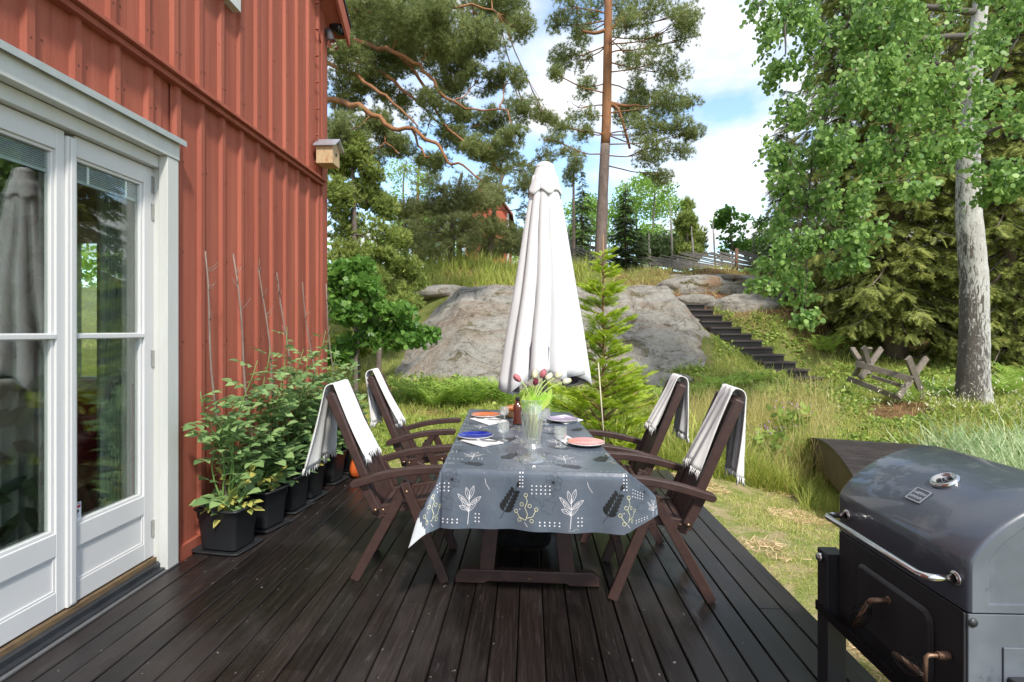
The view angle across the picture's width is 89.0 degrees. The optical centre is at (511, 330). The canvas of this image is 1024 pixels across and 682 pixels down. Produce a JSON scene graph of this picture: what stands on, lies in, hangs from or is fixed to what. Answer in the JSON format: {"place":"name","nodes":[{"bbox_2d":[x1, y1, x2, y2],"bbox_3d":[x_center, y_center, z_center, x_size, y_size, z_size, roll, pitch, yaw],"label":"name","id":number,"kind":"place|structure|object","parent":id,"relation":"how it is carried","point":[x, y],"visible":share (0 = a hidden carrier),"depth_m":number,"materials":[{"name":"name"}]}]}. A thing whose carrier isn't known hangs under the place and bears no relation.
{"place":"outdoors","nodes":[
{"label":"outdoors","id":0,"kind":"place"},
{"bbox_2d":[2,264,1023,681],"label":"ground","id":1,"kind":"structure","parent":0,"point":[722,508],"depth_m":9.25,"materials":[{"name":"plant"}]},
{"bbox_2d":[0,0,351,681],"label":"house","id":2,"kind":"structure","parent":1,"relation":"on","point":[200,126],"depth_m":3.17,"materials":[{"name":"red paint"}]},
{"bbox_2d":[0,135,44,549],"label":"curtain","id":3,"kind":"object","parent":2,"relation":"hanging from","point":[21,362],"visible":0.69,"depth_m":2.59,"materials":[{"name":"fabric"}]},
{"bbox_2d":[0,104,76,646],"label":"door","id":4,"kind":"structure","parent":2,"relation":"in","point":[38,573],"depth_m":2.51,"materials":[{"name":"white paint"}]},
{"bbox_2d":[77,238,96,380],"bbox_3d":[-4.464,-0.225,5.659,0.600,1.550,0.080,0,0,2],"label":"window","id":5,"kind":"structure","parent":2,"relation":"in","point":[80,241],"depth_m":5.67,"materials":[{"name":"white paint"}]},
{"bbox_2d":[77,462,133,515],"bbox_3d":[-2.820,1.170,2.445,0.360,0.520,2.300,0,0,2],"label":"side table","id":6,"kind":"object","parent":2,"relation":"in","point":[86,474],"visible":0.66,"depth_m":3.52,"materials":[{"name":"brown wood"}]},
{"bbox_2d":[77,383,134,511],"bbox_3d":[-3.633,0.900,3.573,1.100,0.900,2.700,0,0,2],"label":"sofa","id":7,"kind":"object","parent":2,"relation":"on","point":[86,425],"visible":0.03,"depth_m":3.81,"materials":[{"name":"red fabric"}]},
{"bbox_2d":[69,136,154,599],"bbox_3d":[-2.203,0.194,2.902,0.074,2.343,0.569,0,0,2],"label":"door","id":8,"kind":"structure","parent":2,"relation":"in","point":[112,539],"depth_m":3.04,"materials":[{"name":"white paint"}]},
{"bbox_2d":[97,171,131,509],"bbox_3d":[-2.449,0.185,3.213,0.069,2.370,0.220,0,0,2],"label":"curtain","id":9,"kind":"object","parent":2,"relation":"hanging from","point":[114,356],"visible":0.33,"depth_m":3.18,"materials":[{"name":"fabric"}]},
{"bbox_2d":[313,139,343,168],"bbox_3d":[-1.887,-1.834,5.373,0.230,0.275,0.250,0,0,2],"label":"birdhouse","id":10,"kind":"object","parent":2,"relation":"attached to","point":[328,151],"visible":0.98,"depth_m":5.28,"materials":[{"name":"brown wood"}]},
{"bbox_2d":[327,289,426,371],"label":"juniper bush","id":11,"kind":"object","parent":1,"relation":"on","point":[412,299],"visible":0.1,"depth_m":10.57,"materials":[{"name":"plant"}]},
{"bbox_2d":[327,129,431,377],"bbox_3d":[-3.142,-1.532,11.593,2.427,5.786,2.639,0,0,2],"label":"juniper bush","id":12,"kind":"object","parent":1,"relation":"on","point":[366,192],"visible":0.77,"depth_m":11.43,"materials":[{"name":"plant"}]},
{"bbox_2d":[327,254,441,395],"bbox_3d":[-2.271,0.127,8.822,2.165,2.880,1.442,0,0,2],"label":"oak sapling","id":13,"kind":"object","parent":1,"relation":"on","point":[352,281],"visible":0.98,"depth_m":8.71,"materials":[{"name":"green plant"}]},
{"bbox_2d":[384,158,435,249],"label":"birch tree","id":14,"kind":"object","parent":1,"relation":"on","point":[405,165],"visible":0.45,"depth_m":20.42,"materials":[{"name":"green plant"}]},
{"bbox_2d":[387,377,446,397],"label":"fern","id":15,"kind":"object","parent":1,"relation":"on","point":[428,384],"visible":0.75,"depth_m":9.75,"materials":[{"name":"plant"}]},
{"bbox_2d":[403,381,462,404],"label":"fern","id":16,"kind":"object","parent":1,"relation":"on","point":[431,399],"visible":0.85,"depth_m":9.34,"materials":[{"name":"plant"}]},
{"bbox_2d":[414,284,461,299],"bbox_3d":[-2.189,-1.127,15.553,1.964,0.464,1.566,0,0,2],"label":"rock","id":17,"kind":"object","parent":1,"relation":"on","point":[436,291],"visible":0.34,"depth_m":14.92,"materials":[{"name":"stone"}]},
{"bbox_2d":[327,0,559,180],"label":"pine tree","id":18,"kind":"object","parent":1,"relation":"on","point":[404,35],"visible":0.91,"depth_m":12.32,"materials":[{"name":"green plant"}]},
{"bbox_2d":[393,169,505,265],"bbox_3d":[-2.396,-3.852,18.213,4.452,3.664,3.393,0,0,2],"label":"pine tree","id":19,"kind":"object","parent":1,"relation":"on","point":[454,209],"visible":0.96,"depth_m":17.82,"materials":[{"name":"green plant"}]},
{"bbox_2d":[390,193,523,263],"bbox_3d":[-2.183,-4.349,22.082,6.218,3.491,3.115,0,0,-18],"label":"pine tree","id":20,"kind":"object","parent":1,"relation":"on","point":[446,226],"visible":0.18,"depth_m":21.25,"materials":[{"name":"green plant"}]},
{"bbox_2d":[439,377,498,402],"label":"fern","id":21,"kind":"object","parent":1,"relation":"on","point":[476,397],"visible":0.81,"depth_m":9.22,"materials":[{"name":"plant"}]},
{"bbox_2d":[464,182,513,265],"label":"red cottage","id":22,"kind":"structure","parent":1,"relation":"on","point":[503,215],"depth_m":36.92,"materials":[{"name":"wood"}]},
{"bbox_2d":[392,245,600,286],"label":"tall grass","id":23,"kind":"structure","parent":1,"relation":"on","point":[431,268],"depth_m":17.23,"materials":[{"name":"plant"}]},
{"bbox_2d":[82,262,921,370],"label":"meadow grass","id":24,"kind":"structure","parent":1,"relation":"on","point":[95,343],"depth_m":14.42,"materials":[{"name":"plant"}]},
{"bbox_2d":[457,144,558,260],"bbox_3d":[-0.295,-4.625,20.077,3.930,5.380,2.900,0,0,20],"label":"pine tree","id":25,"kind":"object","parent":1,"relation":"on","point":[492,245],"visible":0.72,"depth_m":19.84,"materials":[{"name":"green plant"}]},
{"bbox_2d":[486,381,542,403],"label":"fern","id":26,"kind":"object","parent":1,"relation":"on","point":[503,398],"visible":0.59,"depth_m":9.12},
{"bbox_2d":[362,400,670,447],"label":"tall grass","id":27,"kind":"structure","parent":1,"relation":"on","point":[436,426],"depth_m":7.98,"materials":[{"name":"plant"}]},
{"bbox_2d":[387,371,669,407],"bbox_3d":[0.342,1.161,10.292,6.108,0.587,1.913,0,0,2],"label":"ground cover","id":28,"kind":"object","parent":1,"relation":"on","point":[397,394],"visible":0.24,"depth_m":10.16,"materials":[{"name":"green plant"}]},
{"bbox_2d":[421,377,496,401],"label":"fern","id":29,"kind":"object","parent":28,"relation":"on","point":[461,397],"visible":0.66,"depth_m":9.35,"materials":[{"name":"plant"}]},
{"bbox_2d":[456,536,605,681],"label":"deck joists","id":30,"kind":"object","parent":1,"relation":"on","point":[518,625],"depth_m":2.58,"materials":[{"name":"wood"}]},
{"bbox_2d":[3,468,877,681],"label":"deck","id":31,"kind":"structure","parent":30,"relation":"on","point":[292,601],"depth_m":2.62,"materials":[{"name":"brown wood"}]},
{"bbox_2d":[183,251,284,556],"bbox_3d":[-1.839,0.461,3.427,0.496,1.969,0.719,0,0,2],"label":"potted tomato plant","id":32,"kind":"object","parent":31,"relation":"on","point":[226,515],"visible":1,"depth_m":3.41,"materials":[{"name":"green plant"}]},
{"bbox_2d":[223,254,310,533],"bbox_3d":[-1.804,0.444,3.844,0.511,2.003,0.647,0,0,2],"label":"potted tomato plant","id":33,"kind":"object","parent":31,"relation":"on","point":[272,496],"visible":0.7,"depth_m":3.85,"materials":[{"name":"green plant"}]},
{"bbox_2d":[258,259,323,514],"bbox_3d":[-1.791,0.440,4.226,0.494,2.013,0.618,0,0,2],"label":"potted tomato plant","id":34,"kind":"object","parent":31,"relation":"on","point":[296,502],"visible":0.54,"depth_m":4.22,"materials":[{"name":"green plant"}]},
{"bbox_2d":[275,273,339,501],"bbox_3d":[-1.760,0.477,4.526,0.509,1.938,0.612,0,0,2],"label":"potted tomato plant","id":35,"kind":"object","parent":31,"relation":"on","point":[315,491],"visible":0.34,"depth_m":4.50,"materials":[{"name":"green plant"}]},
{"bbox_2d":[300,282,358,484],"bbox_3d":[-1.730,0.494,5.021,0.533,1.903,0.606,0,0,2],"label":"potted tomato plant","id":36,"kind":"object","parent":31,"relation":"on","point":[333,471],"visible":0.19,"depth_m":4.96,"materials":[{"name":"green plant"}]},
{"bbox_2d":[326,284,369,473],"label":"potted tomato plant","id":37,"kind":"object","parent":31,"relation":"on","point":[347,460],"visible":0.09,"depth_m":5.32,"materials":[{"name":"green plant"}]},
{"bbox_2d":[326,387,457,582],"bbox_3d":[-0.727,0.912,3.240,0.728,1.099,0.581,0,0,0],"label":"reclining chair","id":38,"kind":"object","parent":31,"relation":"on","point":[386,497],"visible":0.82,"depth_m":3.05,"materials":[{"name":"brown wood"}]},
{"bbox_2d":[302,379,381,475],"bbox_3d":[-1.041,0.599,3.296,0.444,0.568,0.492,0,0,2],"label":"throw","id":39,"kind":"object","parent":38,"relation":"on","point":[324,440],"visible":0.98,"depth_m":3.19,"materials":[{"name":"white fabric"}]},
{"bbox_2d":[367,373,460,482],"bbox_3d":[-0.792,0.912,4.329,0.728,1.099,0.581,0,0,-1],"label":"reclining chair","id":40,"kind":"object","parent":31,"relation":"on","point":[403,437],"visible":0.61,"depth_m":4.14,"materials":[{"name":"brown wood"}]},
{"bbox_2d":[365,368,405,427],"bbox_3d":[-1.042,0.559,4.308,0.322,0.488,0.198,0,0,-8],"label":"throw","id":41,"kind":"object","parent":40,"relation":"on","point":[376,415],"visible":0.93,"depth_m":4.25,"materials":[{"name":"white fabric"}]},
{"bbox_2d":[497,529,550,547],"bbox_3d":[0.057,1.290,3.506,0.410,0.262,0.319,0,0,2],"label":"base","id":42,"kind":"object","parent":31,"relation":"on","point":[511,538],"depth_m":3.35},
{"bbox_2d":[455,529,598,586],"bbox_3d":[0.092,1.075,3.562,0.952,0.738,1.964,0,0,2],"label":"garden table","id":43,"kind":"object","parent":31,"relation":"on","point":[486,570],"visible":0.19,"depth_m":2.96,"materials":[{"name":"brown wood"}]},
{"bbox_2d":[408,409,657,547],"bbox_3d":[0.125,0.883,3.588,1.234,0.386,2.181,0,0,2],"label":"tablecloth","id":44,"kind":"object","parent":43,"relation":"on","point":[571,489],"visible":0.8,"depth_m":2.58,"materials":[{"name":"fabric"}]},
{"bbox_2d":[457,431,492,438],"bbox_3d":[-0.236,0.682,3.365,0.232,0.021,0.232,0,0,2],"label":"plate","id":45,"kind":"object","parent":44,"relation":"on","point":[475,435],"visible":0.93,"depth_m":3.40,"materials":[{"name":"blue ceramic"}]},
{"bbox_2d":[519,399,545,459],"bbox_3d":[0.109,0.530,2.785,0.146,0.327,0.146,0,0,2],"label":"vase","id":46,"kind":"object","parent":44,"relation":"on","point":[524,433],"visible":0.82,"depth_m":2.77,"materials":[{"name":"clear glass"}]},
{"bbox_2d":[529,402,538,437],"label":"tulip stalks","id":47,"kind":"object","parent":46,"relation":"in","point":[533,422],"visible":0.84,"depth_m":2.76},
{"bbox_2d":[513,374,553,414],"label":"tulip","id":48,"kind":"object","parent":47,"relation":"on","point":[531,397],"depth_m":2.76,"materials":[{"name":"plant"}]},
{"bbox_2d":[567,437,604,446],"bbox_3d":[0.448,0.682,3.164,0.230,0.021,0.230,0,0,2],"label":"plate","id":49,"kind":"object","parent":44,"relation":"on","point":[585,442],"visible":1,"depth_m":3.19,"materials":[{"name":"pink ceramic"}]},
{"bbox_2d":[498,161,591,411],"bbox_3d":[0.303,-0.043,4.749,0.851,2.979,0.668,0,0,2],"label":"parasol","id":50,"kind":"object","parent":31,"relation":"on","point":[545,330],"visible":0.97,"depth_m":4.58,"materials":[{"name":"white fabric"}]},
{"bbox_2d":[580,379,685,543],"bbox_3d":[0.842,0.912,3.775,0.728,1.099,0.581,0,0,4],"label":"reclining chair","id":51,"kind":"object","parent":31,"relation":"on","point":[648,444],"visible":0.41,"depth_m":3.58,"materials":[{"name":"brown wood"}]},
{"bbox_2d":[644,373,689,443],"bbox_3d":[1.106,0.554,3.750,0.302,0.477,0.238,0,0,2],"label":"throw","id":52,"kind":"object","parent":51,"relation":"on","point":[681,424],"visible":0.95,"depth_m":3.69,"materials":[{"name":"white fabric"}]},
{"bbox_2d":[602,391,743,602],"bbox_3d":[0.902,0.912,3.013,0.728,1.099,0.581,0,0,6],"label":"reclining chair","id":53,"kind":"object","parent":31,"relation":"on","point":[688,494],"visible":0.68,"depth_m":2.80,"materials":[{"name":"brown wood"}]},
{"bbox_2d":[682,384,746,485],"bbox_3d":[1.147,0.589,2.978,0.327,0.548,0.255,0,0,2],"label":"throw","id":54,"kind":"object","parent":53,"relation":"on","point":[694,459],"visible":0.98,"depth_m":2.92,"materials":[{"name":"white fabric"}]},
{"bbox_2d":[815,446,1023,681],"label":"charcoal grill","id":55,"kind":"object","parent":31,"relation":"on","point":[921,574],"visible":1,"depth_m":1.56,"materials":[{"name":"metal"}]},
{"bbox_2d":[857,564,933,681],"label":"door","id":56,"kind":"structure","parent":55,"relation":"in","point":[905,625],"depth_m":1.62,"materials":[{"name":"black metal"}]},
{"bbox_2d":[82,222,1018,287],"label":"distant wood","id":57,"kind":"object","parent":1,"relation":"on","point":[88,276],"visible":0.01,"depth_m":51.99,"materials":[{"name":"plant"}]},
{"bbox_2d":[395,284,710,394],"bbox_3d":[1.518,0.186,13.431,11.944,3.140,6.540,0,0,2],"label":"rock outcrop","id":58,"kind":"object","parent":1,"relation":"on","point":[666,332],"visible":0.4,"depth_m":12.28,"materials":[{"name":"stone"}]},
{"bbox_2d":[558,140,587,258],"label":"pine tree","id":59,"kind":"object","parent":1,"relation":"on","point":[572,168],"visible":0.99,"depth_m":23.73,"materials":[{"name":"green plant"}]},
{"bbox_2d":[565,172,595,260],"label":"spruce tree","id":60,"kind":"object","parent":1,"relation":"on","point":[579,203],"visible":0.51,"depth_m":24.95,"materials":[{"name":"plant"}]},
{"bbox_2d":[562,194,613,259],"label":"birch tree","id":61,"kind":"object","parent":1,"relation":"on","point":[567,211],"visible":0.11,"depth_m":28.56,"materials":[{"name":"green plant"}]},
{"bbox_2d":[567,185,631,242],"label":"birch tree","id":62,"kind":"object","parent":1,"relation":"on","point":[590,215],"visible":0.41,"depth_m":26.86,"materials":[{"name":"green plant"}]},
{"bbox_2d":[540,234,673,448],"bbox_3d":[1.076,0.301,6.260,1.582,2.927,1.782,0,0,2],"label":"young spruce","id":63,"kind":"object","parent":1,"relation":"on","point":[583,401],"visible":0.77,"depth_m":6.18,"materials":[{"name":"green plant"}]},
{"bbox_2d":[584,403,645,464],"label":"iris clump","id":64,"kind":"object","parent":1,"relation":"on","point":[625,431],"visible":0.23,"depth_m":5.99,"materials":[{"name":"green plant"}]},
{"bbox_2d":[537,0,707,270],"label":"pine tree","id":65,"kind":"object","parent":1,"relation":"on","point":[685,18],"visible":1,"depth_m":17.43,"materials":[{"name":"green plant"}]},
{"bbox_2d":[607,183,653,271],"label":"spruce tree","id":66,"kind":"object","parent":1,"relation":"on","point":[626,252],"visible":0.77,"depth_m":20.86,"materials":[{"name":"plant"}]},
{"bbox_2d":[328,261,949,351],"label":"dry grass","id":67,"kind":"structure","parent":1,"relation":"on","point":[671,270],"depth_m":17.50,"materials":[{"name":"plant"}]},
{"bbox_2d":[607,169,678,255],"bbox_3d":[7.201,-4.848,28.089,4.520,6.946,3.633,0,0,2],"label":"birch tree","id":68,"kind":"object","parent":1,"relation":"on","point":[629,184],"visible":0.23,"depth_m":27.70,"materials":[{"name":"green plant"}]},
{"bbox_2d":[362,268,935,422],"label":"needle litter","id":69,"kind":"object","parent":1,"relation":"on","point":[769,321],"visible":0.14,"depth_m":13.69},
{"bbox_2d":[627,174,686,266],"bbox_3d":[6.824,-4.500,25.007,2.903,5.713,2.972,0,0,2],"label":"birch tree","id":70,"kind":"object","parent":1,"relation":"on","point":[653,214],"visible":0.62,"depth_m":24.97,"materials":[{"name":"green plant"}]},
{"bbox_2d":[632,230,684,267],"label":"juniper bush","id":71,"kind":"object","parent":1,"relation":"on","point":[660,245],"visible":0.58,"depth_m":22.35,"materials":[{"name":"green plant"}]},
{"bbox_2d":[501,202,817,278],"bbox_3d":[5.738,-3.316,21.400,14.215,3.855,0.268,0,0,11],"label":"roundpole fence","id":72,"kind":"object","parent":1,"relation":"on","point":[679,264],"visible":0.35,"depth_m":21.06,"materials":[{"name":"wood"}]},
{"bbox_2d":[643,372,694,389],"bbox_3d":[3.289,1.111,11.009,1.065,0.454,0.730,0,0,2],"label":"rock","id":73,"kind":"object","parent":1,"relation":"on","point":[655,378],"visible":0.42,"depth_m":10.77,"materials":[{"name":"stone"}]},
{"bbox_2d":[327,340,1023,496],"bbox_3d":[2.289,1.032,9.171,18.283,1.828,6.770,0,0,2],"label":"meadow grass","id":74,"kind":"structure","parent":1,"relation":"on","point":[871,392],"depth_m":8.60,"materials":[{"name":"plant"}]},
{"bbox_2d":[329,341,1023,498],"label":"dry grass","id":75,"kind":"structure","parent":1,"relation":"on","point":[886,398],"depth_m":8.63,"materials":[{"name":"plant"}]},
{"bbox_2d":[664,195,709,270],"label":"juniper bush","id":76,"kind":"object","parent":1,"relation":"on","point":[685,220],"visible":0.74,"depth_m":22.69,"materials":[{"name":"plant"}]},
{"bbox_2d":[656,274,731,293],"bbox_3d":[5.926,-1.302,17.006,2.557,0.973,1.704,0,0,2],"label":"rock","id":77,"kind":"object","parent":1,"relation":"on","point":[701,282],"visible":0.49,"depth_m":16.27,"materials":[{"name":"stone"}]},
{"bbox_2d":[676,294,715,303],"bbox_3d":[5.430,-0.845,15.685,1.400,0.514,0.889,0,0,2],"label":"rock","id":78,"kind":"object","parent":1,"relation":"on","point":[699,298],"visible":0.43,"depth_m":15.29,"materials":[{"name":"stone"}]},
{"bbox_2d":[689,376,735,396],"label":"fern","id":79,"kind":"object","parent":1,"relation":"on","point":[715,379],"visible":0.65,"depth_m":9.68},
{"bbox_2d":[709,204,764,262],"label":"oak sapling","id":80,"kind":"object","parent":1,"relation":"on","point":[723,218],"visible":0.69,"depth_m":22.46,"materials":[{"name":"green plant"}]},
{"bbox_2d":[704,293,783,312],"bbox_3d":[6.794,-0.682,15.371,2.391,0.815,1.263,0,0,2],"label":"rock","id":81,"kind":"object","parent":1,"relation":"on","point":[737,302],"visible":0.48,"depth_m":14.92,"materials":[{"name":"stone"}]},
{"bbox_2d":[644,371,864,491],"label":"dry stems","id":82,"kind":"object","parent":1,"relation":"on","point":[701,408],"visible":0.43,"depth_m":7.69,"materials":[{"name":"beige plant"}]},
{"bbox_2d":[684,303,824,382],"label":"wooden steps","id":83,"kind":"structure","parent":1,"relation":"on","point":[716,325],"depth_m":12.70,"materials":[{"name":"brown wood"}]},
{"bbox_2d":[656,419,859,495],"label":"tall grass","id":84,"kind":"structure","parent":1,"relation":"on","point":[765,472],"depth_m":5.95,"materials":[{"name":"plant"}]},
{"bbox_2d":[717,279,815,307],"bbox_3d":[8.244,-1.140,16.587,3.672,0.957,1.835,0,0,2],"label":"rock","id":85,"kind":"object","parent":1,"relation":"on","point":[738,287],"visible":0.16,"depth_m":16.04,"materials":[{"name":"stone"}]},
{"bbox_2d":[654,467,888,681],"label":"lawn grass","id":86,"kind":"structure","parent":1,"relation":"on","point":[798,527],"depth_m":4.49,"materials":[{"name":"plant"}]},
{"bbox_2d":[743,214,802,258],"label":"birch tree","id":87,"kind":"object","parent":1,"relation":"on","point":[760,227],"visible":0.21,"depth_m":21.05,"materials":[{"name":"green plant"}]},
{"bbox_2d":[656,466,889,681],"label":"lawn straw","id":88,"kind":"object","parent":1,"relation":"on","point":[778,545],"visible":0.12,"depth_m":4.51,"materials":[{"name":"plant"}]},
{"bbox_2d":[746,420,811,465],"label":"weed plant","id":89,"kind":"object","parent":1,"relation":"on","point":[775,436],"visible":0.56,"depth_m":6.73,"materials":[{"name":"green plant"}]},
{"bbox_2d":[625,384,935,475],"bbox_3d":[4.022,1.433,8.270,4.596,0.911,3.317,0,0,2],"label":"ground cover","id":90,"kind":"object","parent":1,"relation":"on","point":[866,437],"visible":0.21,"depth_m":8.15,"materials":[{"name":"green plant"}]},
{"bbox_2d":[748,90,821,275],"bbox_3d":[10.054,-5.291,19.402,3.062,7.510,3.515,0,0,2],"label":"spruce tree","id":91,"kind":"object","parent":1,"relation":"on","point":[777,140],"visible":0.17,"depth_m":19.56,"materials":[{"name":"plant"}]},
{"bbox_2d":[755,400,836,444],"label":"weed plant","id":92,"kind":"object","parent":1,"relation":"on","point":[780,410],"visible":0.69,"depth_m":7.36,"materials":[{"name":"green plant"}]},
{"bbox_2d":[785,470,839,512],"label":"tall grass","id":93,"kind":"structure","parent":1,"relation":"on","point":[813,495],"depth_m":5.49,"materials":[{"name":"plant"}]},
{"bbox_2d":[796,334,849,350],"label":"fern","id":94,"kind":"object","parent":1,"relation":"on","point":[829,347],"visible":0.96,"depth_m":12.66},
{"bbox_2d":[671,305,1023,403],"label":"ground cover","id":95,"kind":"object","parent":1,"relation":"on","point":[847,383],"visible":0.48,"depth_m":11.69,"materials":[{"name":"green plant"}]},
{"bbox_2d":[758,0,947,342],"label":"spruce tree","id":96,"kind":"object","parent":1,"relation":"on","point":[828,7],"visible":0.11,"depth_m":14.01,"materials":[{"name":"plant"}]},
{"bbox_2d":[808,438,926,492],"bbox_3d":[3.933,1.500,5.421,1.070,0.500,2.879,0,0,20],"label":"footbridge","id":97,"kind":"object","parent":1,"relation":"on","point":[842,463],"visible":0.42,"depth_m":5.53,"materials":[{"name":"brown wood"}]},
{"bbox_2d":[731,310,1020,401],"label":"forest grass","id":98,"kind":"structure","parent":1,"relation":"on","point":[756,363],"depth_m":11.85,"materials":[{"name":"plant"}]},
{"bbox_2d":[739,0,1023,404],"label":"aspen tree","id":99,"kind":"object","parent":1,"relation":"on","point":[972,202],"visible":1,"depth_m":7.45,"materials":[{"name":"green plant"}]},
{"bbox_2d":[847,345,928,400],"bbox_3d":[6.431,0.740,9.033,0.902,0.973,1.108,0,0,-35],"label":"sawbuck","id":100,"kind":"object","parent":1,"relation":"on","point":[865,362],"visible":0.98,"depth_m":8.88,"materials":[{"name":"grey wood"}]},
{"bbox_2d":[804,0,1016,360],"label":"spruce tree","id":101,"kind":"object","parent":1,"relation":"on","point":[896,265],"visible":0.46,"depth_m":11.98,"materials":[{"name":"plant"}]},
{"bbox_2d":[798,372,1023,443],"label":"grass seed heads","id":102,"kind":"object","parent":1,"relation":"on","point":[997,405],"depth_m":7.54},
{"bbox_2d":[920,374,954,397],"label":"fern","id":103,"kind":"object","parent":1,"relation":"on","point":[937,388],"visible":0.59,"depth_m":9.27,"materials":[{"name":"plant"}]},
{"bbox_2d":[874,406,1023,468],"bbox_3d":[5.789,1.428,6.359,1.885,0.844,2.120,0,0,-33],"label":"ribbon grass","id":104,"kind":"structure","parent":1,"relation":"on","point":[936,441],"depth_m":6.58,"materials":[{"name":"plant"}]},
{"bbox_2d":[887,0,1023,338],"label":"spruce tree","id":105,"kind":"object","parent":1,"relation":"on","point":[951,47],"visible":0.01,"depth_m":15.40,"materials":[{"name":"plant"}]},
{"bbox_2d":[889,0,1023,378],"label":"spruce tree","id":106,"kind":"object","parent":1,"relation":"on","point":[1007,267],"visible":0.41,"depth_m":11.16,"materials":[{"name":"plant"}]},
{"bbox_2d":[991,373,1023,392],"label":"fern","id":107,"kind":"object","parent":1,"relation":"on","point":[1020,382],"visible":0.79,"depth_m":8.94,"materials":[{"name":"plant"}]},
{"bbox_2d":[991,361,1023,381],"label":"fern","id":108,"kind":"object","parent":1,"relation":"on","point":[1002,369],"visible":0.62,"depth_m":9.79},
{"bbox_2d":[82,0,1022,286],"label":"sky","id":109,"kind":"structure","parent":0,"point":[734,113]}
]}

